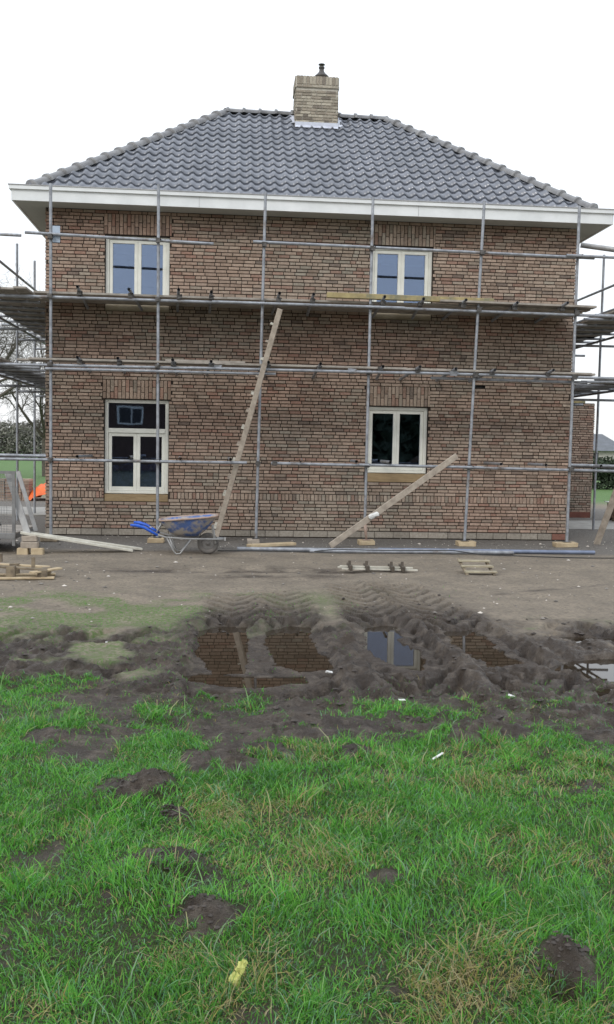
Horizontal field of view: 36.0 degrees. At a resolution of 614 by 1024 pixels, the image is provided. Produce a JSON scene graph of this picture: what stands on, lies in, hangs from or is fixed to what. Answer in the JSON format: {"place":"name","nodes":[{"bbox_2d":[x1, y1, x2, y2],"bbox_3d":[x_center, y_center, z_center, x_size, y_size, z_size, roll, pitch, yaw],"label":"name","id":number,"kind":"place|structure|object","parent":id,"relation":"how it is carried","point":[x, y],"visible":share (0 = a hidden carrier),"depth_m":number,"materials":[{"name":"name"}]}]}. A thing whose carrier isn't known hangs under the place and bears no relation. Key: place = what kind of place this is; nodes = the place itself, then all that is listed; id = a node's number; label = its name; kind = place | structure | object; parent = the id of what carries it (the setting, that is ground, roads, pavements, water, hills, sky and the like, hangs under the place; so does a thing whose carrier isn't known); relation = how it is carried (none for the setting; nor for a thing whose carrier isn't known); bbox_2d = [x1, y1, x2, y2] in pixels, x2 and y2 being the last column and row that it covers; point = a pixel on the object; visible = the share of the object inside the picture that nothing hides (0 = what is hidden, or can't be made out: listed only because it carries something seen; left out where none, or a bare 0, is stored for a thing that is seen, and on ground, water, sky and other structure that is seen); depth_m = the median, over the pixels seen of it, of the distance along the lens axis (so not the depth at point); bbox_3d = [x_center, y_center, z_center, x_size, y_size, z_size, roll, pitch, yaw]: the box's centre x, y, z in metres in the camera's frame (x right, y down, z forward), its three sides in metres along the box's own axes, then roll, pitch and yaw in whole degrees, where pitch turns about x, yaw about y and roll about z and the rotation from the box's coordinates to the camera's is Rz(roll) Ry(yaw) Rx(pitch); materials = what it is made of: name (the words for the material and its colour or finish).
{"place":"outdoors","nodes":[
{"label":"outdoors","id":0,"kind":"place"},
{"bbox_2d":[0,586,472,700],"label":"sparse grass","id":1,"kind":"structure","parent":0,"point":[157,626],"depth_m":8.60,"materials":[{"name":"green plant"}]},
{"bbox_2d":[0,446,613,1023],"bbox_3d":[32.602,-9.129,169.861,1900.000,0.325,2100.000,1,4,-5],"label":"ground","id":2,"kind":"structure","parent":0,"point":[314,590],"depth_m":6.39,"materials":[{"name":"soil"}]},
{"bbox_2d":[0,478,32,500],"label":"brick pile","id":3,"kind":"object","parent":2,"relation":"on","point":[28,483],"visible":0.39,"depth_m":26.16,"materials":[{"name":"brown brick"}]},
{"bbox_2d":[0,471,37,545],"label":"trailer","id":4,"kind":"object","parent":2,"relation":"on","point":[12,531],"visible":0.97,"depth_m":13.55,"materials":[{"name":"metal"}]},
{"bbox_2d":[0,419,42,457],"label":"distant wood","id":5,"kind":"object","parent":2,"relation":"on","point":[7,440],"visible":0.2,"depth_m":93.20,"materials":[{"name":"green plant"}]},
{"bbox_2d":[0,279,43,430],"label":"bare tree","id":6,"kind":"object","parent":2,"relation":"on","point":[8,399],"visible":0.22,"depth_m":49.78,"materials":[{"name":"brown plant"}]},
{"bbox_2d":[0,264,45,413],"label":"bare tree","id":7,"kind":"object","parent":2,"relation":"on","point":[11,351],"visible":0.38,"depth_m":40.33,"materials":[{"name":"brown plant"}]},
{"bbox_2d":[0,335,45,475],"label":"bare tree","id":8,"kind":"object","parent":2,"relation":"on","point":[41,406],"visible":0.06,"depth_m":44.98,"materials":[{"name":"brown plant"}]},
{"bbox_2d":[0,506,45,515],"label":"concrete slab","id":9,"kind":"structure","parent":2,"relation":"on","point":[40,511],"depth_m":21.43,"materials":[{"name":"grey concrete"}]},
{"bbox_2d":[17,547,29,554],"bbox_3d":[-4.056,0.563,13.485,0.156,0.105,0.127,1,4,-5],"label":"stacked block","id":10,"kind":"object","parent":2,"relation":"on","point":[22,551],"depth_m":13.43,"materials":[{"name":"beige wood"}]},
{"bbox_2d":[20,541,38,547],"bbox_3d":[-3.966,0.466,13.506,0.247,0.100,0.146,1,4,-5],"label":"stacked block","id":11,"kind":"object","parent":10,"relation":"on","point":[29,544],"depth_m":13.44,"materials":[{"name":"grey concrete"}]},
{"bbox_2d":[21,535,37,540],"bbox_3d":[-3.966,0.374,13.509,0.218,0.090,0.148,1,4,-5],"label":"stacked block","id":12,"kind":"object","parent":11,"relation":"on","point":[28,538],"depth_m":13.45,"materials":[{"name":"beige concrete"}]},
{"bbox_2d":[0,553,61,579],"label":"broken pallet","id":13,"kind":"object","parent":2,"relation":"on","point":[40,572],"visible":1,"depth_m":11.09,"materials":[{"name":"beige wood"}]},
{"bbox_2d":[29,483,45,499],"bbox_3d":[-7.283,-0.609,26.831,1.100,0.482,1.400,1,4,-5],"label":"orange tarp","id":14,"kind":"object","parent":2,"relation":"on","point":[40,490],"visible":0.28,"depth_m":26.25,"materials":[{"name":"orange plastic"}]},
{"bbox_2d":[31,548,44,554],"bbox_3d":[-3.854,0.563,13.501,0.176,0.108,0.129,1,4,-5],"label":"stacked block","id":15,"kind":"object","parent":2,"relation":"on","point":[37,551],"depth_m":13.44,"materials":[{"name":"beige wood"}]},
{"bbox_2d":[40,537,58,541],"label":"timber block","id":16,"kind":"object","parent":2,"relation":"on","point":[46,540],"depth_m":15.28,"materials":[{"name":"wood"}]},
{"bbox_2d":[20,531,132,551],"bbox_3d":[-3.345,0.433,13.757,1.596,0.318,0.130,0,4,-19],"label":"ramp plank","id":17,"kind":"object","parent":2,"relation":"on","point":[76,541],"visible":1,"depth_m":13.70,"materials":[{"name":"grey wood"}]},
{"bbox_2d":[22,530,142,550],"bbox_3d":[-3.298,0.423,13.921,1.732,0.318,0.130,0,4,-21],"label":"ramp plank","id":18,"kind":"object","parent":2,"relation":"on","point":[124,546],"visible":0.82,"depth_m":13.96,"materials":[{"name":"grey wood"}]},
{"bbox_2d":[147,537,164,542],"bbox_3d":[-2.484,0.466,15.531,0.273,0.087,0.229,1,4,-5],"label":"timber block","id":19,"kind":"object","parent":2,"relation":"on","point":[155,540],"depth_m":15.43,"materials":[{"name":"beige wood"}]},
{"bbox_2d":[130,513,225,554],"bbox_3d":[-1.899,0.323,14.023,1.387,0.594,0.690,1,4,-5],"label":"wheelbarrow","id":20,"kind":"object","parent":2,"relation":"on","point":[192,527],"visible":1,"depth_m":13.85,"materials":[{"name":"blue metal"}]},
{"bbox_2d":[194,627,249,673],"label":"puddle","id":21,"kind":"object","parent":2,"relation":"on","point":[223,650],"visible":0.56,"depth_m":7.66,"materials":[{"name":"black liquid"}]},
{"bbox_2d":[229,959,247,987],"bbox_3d":[-0.203,1.367,2.791,0.057,0.092,0.026,1,4,-5],"label":"yellow leaf","id":22,"kind":"object","parent":2,"relation":"on","point":[240,967],"visible":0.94,"depth_m":2.79,"materials":[{"name":"yellow plant"}]},
{"bbox_2d":[183,673,307,688],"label":"puddle","id":23,"kind":"object","parent":2,"relation":"on","point":[218,679],"visible":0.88,"depth_m":6.65,"materials":[{"name":"black liquid"}]},
{"bbox_2d":[214,308,282,536],"bbox_3d":[-0.995,-1.425,15.636,1.400,3.852,0.391,3,4,27],"label":"wooden ladder","id":24,"kind":"object","parent":2,"relation":"on","point":[231,477],"visible":0.88,"depth_m":15.47,"materials":[{"name":"brown wood"}]},
{"bbox_2d":[247,538,259,543],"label":"timber block","id":25,"kind":"object","parent":2,"relation":"on","point":[251,541],"depth_m":15.56,"materials":[{"name":"beige wood"}]},
{"bbox_2d":[247,542,295,546],"bbox_3d":[-0.563,0.520,15.020,0.811,0.055,0.160,-1,4,-29],"label":"short board","id":26,"kind":"object","parent":2,"relation":"on","point":[272,544],"visible":0.9,"depth_m":14.97,"materials":[{"name":"beige wood"}]},
{"bbox_2d":[263,626,332,672],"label":"puddle","id":27,"kind":"object","parent":2,"relation":"on","point":[292,647],"visible":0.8,"depth_m":7.67,"materials":[{"name":"black liquid"}]},
{"bbox_2d":[0,535,612,621],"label":"pebbles","id":28,"kind":"object","parent":2,"relation":"on","point":[300,573],"visible":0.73,"depth_m":12.85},
{"bbox_2d":[0,667,613,1023],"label":"grass","id":29,"kind":"structure","parent":2,"relation":"on","point":[273,773],"depth_m":3.61,"materials":[{"name":"green plant"}]},
{"bbox_2d":[0,183,613,541],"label":"scaffold","id":30,"kind":"object","parent":2,"relation":"on","point":[23,306],"visible":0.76,"depth_m":15.69,"materials":[{"name":"grey metal"}]},
{"bbox_2d":[52,226,59,242],"bbox_3d":[-4.003,-4.437,15.069,0.120,0.260,0.008,1,4,-5],"label":"scaffold tag","id":31,"kind":"object","parent":30,"relation":"attached to","point":[55,229],"visible":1,"depth_m":15.06,"materials":[{"name":"white plastic"}]},
{"bbox_2d":[326,292,493,301],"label":"timber beam","id":32,"kind":"structure","parent":30,"relation":"on","point":[336,295],"depth_m":15.56,"materials":[{"name":"beige wood"}]},
{"bbox_2d":[3,591,612,993],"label":"mud clods","id":33,"kind":"object","parent":2,"relation":"on","point":[560,948],"visible":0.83,"depth_m":4.09,"materials":[{"name":"brown soil"}]},
{"bbox_2d":[8,63,613,540],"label":"brick house","id":34,"kind":"structure","parent":2,"relation":"on","point":[316,165],"depth_m":16.71,"materials":[{"name":"brick"}]},
{"bbox_2d":[111,462,161,493],"bbox_3d":[-3.010,-0.553,16.797,0.940,0.679,0.122,1,4,-5],"label":"plastic film","id":35,"kind":"object","parent":34,"relation":"on","point":[122,474],"visible":0.57,"depth_m":16.78,"materials":[{"name":"plastic"}]},
{"bbox_2d":[104,399,168,501],"bbox_3d":[-2.990,-1.076,16.584,1.106,1.773,0.143,1,4,-5],"label":"window","id":36,"kind":"structure","parent":34,"relation":"in","point":[136,493],"depth_m":16.57,"materials":[{"name":"beige paint"}]},
{"bbox_2d":[105,236,169,312],"bbox_3d":[-2.936,-4.118,16.380,1.096,1.285,0.143,1,4,-5],"label":"window","id":37,"kind":"structure","parent":34,"relation":"in","point":[109,242],"depth_m":16.35,"materials":[{"name":"beige paint"}]},
{"bbox_2d":[367,407,426,482],"bbox_3d":[1.597,-1.209,16.965,1.106,1.341,0.143,1,4,-5],"label":"window","id":38,"kind":"structure","parent":34,"relation":"in","point":[375,474],"depth_m":16.95,"materials":[{"name":"beige paint"}]},
{"bbox_2d":[371,247,431,320],"bbox_3d":[1.667,-4.050,16.775,1.096,1.275,0.143,1,4,-5],"label":"window","id":39,"kind":"structure","parent":34,"relation":"in","point":[401,254],"depth_m":16.75,"materials":[{"name":"beige paint"}]},
{"bbox_2d":[580,243,613,251],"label":"drain pipe","id":40,"kind":"object","parent":34,"relation":"attached to","point":[597,247],"visible":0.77,"depth_m":18.32,"materials":[{"name":"grey metal"}]},
{"bbox_2d":[237,547,448,551],"bbox_3d":[0.572,0.592,14.644,3.301,0.063,0.063,1,4,-4],"label":"loose tube","id":41,"kind":"object","parent":2,"relation":"on","point":[275,548],"visible":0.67,"depth_m":14.57,"materials":[{"name":"grey metal"}]},
{"bbox_2d":[357,539,374,544],"bbox_3d":[0.992,0.510,15.831,0.271,0.090,0.228,1,4,-5],"label":"timber block","id":42,"kind":"object","parent":2,"relation":"on","point":[365,542],"depth_m":15.72,"materials":[{"name":"beige wood"}]},
{"bbox_2d":[338,560,417,571],"bbox_3d":[0.923,0.703,12.367,1.045,0.127,0.254,1,4,2],"label":"lath bundle","id":43,"kind":"object","parent":2,"relation":"on","point":[390,567],"visible":1,"depth_m":12.33,"materials":[{"name":"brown wood"}]},
{"bbox_2d":[328,453,457,547],"bbox_3d":[1.438,-0.195,15.498,2.250,1.568,0.035,0,4,-17],"label":"leaning plank","id":44,"kind":"object","parent":2,"relation":"on","point":[394,500],"visible":0.82,"depth_m":15.49,"materials":[{"name":"brown wood"}]},
{"bbox_2d":[368,512,378,518],"bbox_3d":[1.087,0.057,15.346,0.179,0.130,0.060,1,4,4],"label":"cloth scrap","id":45,"kind":"object","parent":44,"relation":"attached to","point":[373,515],"visible":1,"depth_m":15.32,"materials":[{"name":"white fabric"}]},
{"bbox_2d":[362,626,425,670],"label":"puddle","id":46,"kind":"object","parent":2,"relation":"on","point":[384,644],"visible":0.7,"depth_m":7.80,"materials":[{"name":"black liquid"}]},
{"bbox_2d":[309,549,513,554],"bbox_3d":[1.630,0.616,14.595,3.200,0.063,0.063,1,4,-6],"label":"loose tube","id":47,"kind":"object","parent":2,"relation":"on","point":[492,552],"visible":0.93,"depth_m":14.57,"materials":[{"name":"grey metal"}]},
{"bbox_2d":[218,549,613,558],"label":"black cable","id":48,"kind":"object","parent":2,"relation":"on","point":[416,550],"visible":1,"depth_m":14.42,"materials":[{"name":"rubber"}]},
{"bbox_2d":[455,540,475,546],"bbox_3d":[2.688,0.533,15.976,0.312,0.086,0.223,1,4,-5],"label":"timber block","id":49,"kind":"object","parent":2,"relation":"on","point":[468,543],"depth_m":15.87,"materials":[{"name":"beige wood"}]},
{"bbox_2d":[457,558,496,575],"bbox_3d":[2.242,0.730,12.472,0.445,0.184,0.469,1,4,-5],"label":"pallet","id":50,"kind":"object","parent":2,"relation":"on","point":[487,565],"visible":0.96,"depth_m":12.41,"materials":[{"name":"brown wood"}]},
{"bbox_2d":[443,630,523,666],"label":"puddle","id":51,"kind":"object","parent":2,"relation":"on","point":[475,645],"visible":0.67,"depth_m":7.90,"materials":[{"name":"black liquid"}]},
{"bbox_2d":[378,548,594,554],"bbox_3d":[2.837,0.617,14.858,3.451,0.063,0.063,1,4,-4],"label":"loose tube","id":52,"kind":"object","parent":2,"relation":"on","point":[592,552],"visible":0.57,"depth_m":14.88,"materials":[{"name":"grey metal"}]},
{"bbox_2d":[552,541,577,547],"bbox_3d":[4.410,0.556,16.123,0.392,0.089,0.232,1,4,-5],"label":"timber block","id":53,"kind":"object","parent":2,"relation":"on","point":[565,544],"depth_m":16.02,"materials":[{"name":"beige wood"}]},
{"bbox_2d":[566,401,594,517],"bbox_3d":[5.550,-1.400,24.924,2.964,3.050,3.051,1,4,-5],"label":"brick annex","id":54,"kind":"object","parent":2,"relation":"on","point":[582,453],"visible":0.23,"depth_m":23.54,"materials":[{"name":"brown brick"}]},
{"bbox_2d":[550,659,613,681],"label":"puddle","id":55,"kind":"object","parent":2,"relation":"on","point":[602,669],"visible":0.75,"depth_m":7.24,"materials":[{"name":"black liquid"}]},
{"bbox_2d":[559,637,613,642],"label":"puddle","id":56,"kind":"object","parent":2,"relation":"on","point":[578,639],"visible":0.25,"depth_m":8.38,"materials":[{"name":"black liquid"}]},
{"bbox_2d":[569,520,613,529],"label":"concrete slab","id":57,"kind":"structure","parent":2,"relation":"on","point":[586,524],"depth_m":20.92,"materials":[{"name":"grey concrete"}]},
{"bbox_2d":[592,456,613,489],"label":"hedge","id":58,"kind":"object","parent":2,"relation":"on","point":[606,479],"visible":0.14,"depth_m":42.80,"materials":[{"name":"green plant"}]},
{"bbox_2d":[592,687,613,696],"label":"puddle","id":59,"kind":"object","parent":2,"relation":"on","point":[604,691],"visible":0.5,"depth_m":6.54,"materials":[{"name":"black liquid"}]},
{"bbox_2d":[593,434,613,459],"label":"farmhouse","id":60,"kind":"object","parent":2,"relation":"on","point":[605,446],"visible":0.12,"depth_m":85.69,"materials":[{"name":"grey"}]},
{"bbox_2d":[594,489,613,544],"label":"prop plank","id":61,"kind":"object","parent":2,"relation":"on","point":[604,523],"visible":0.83,"depth_m":16.48,"materials":[{"name":"brown wood"}]},
{"bbox_2d":[604,501,613,520],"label":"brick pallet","id":62,"kind":"object","parent":2,"relation":"on","point":[612,517],"visible":0.18,"depth_m":22.01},
{"bbox_2d":[0,0,613,441],"label":"sky","id":63,"kind":"structure","parent":0,"point":[524,86],"materials":[{"name":"white"}]}
]}

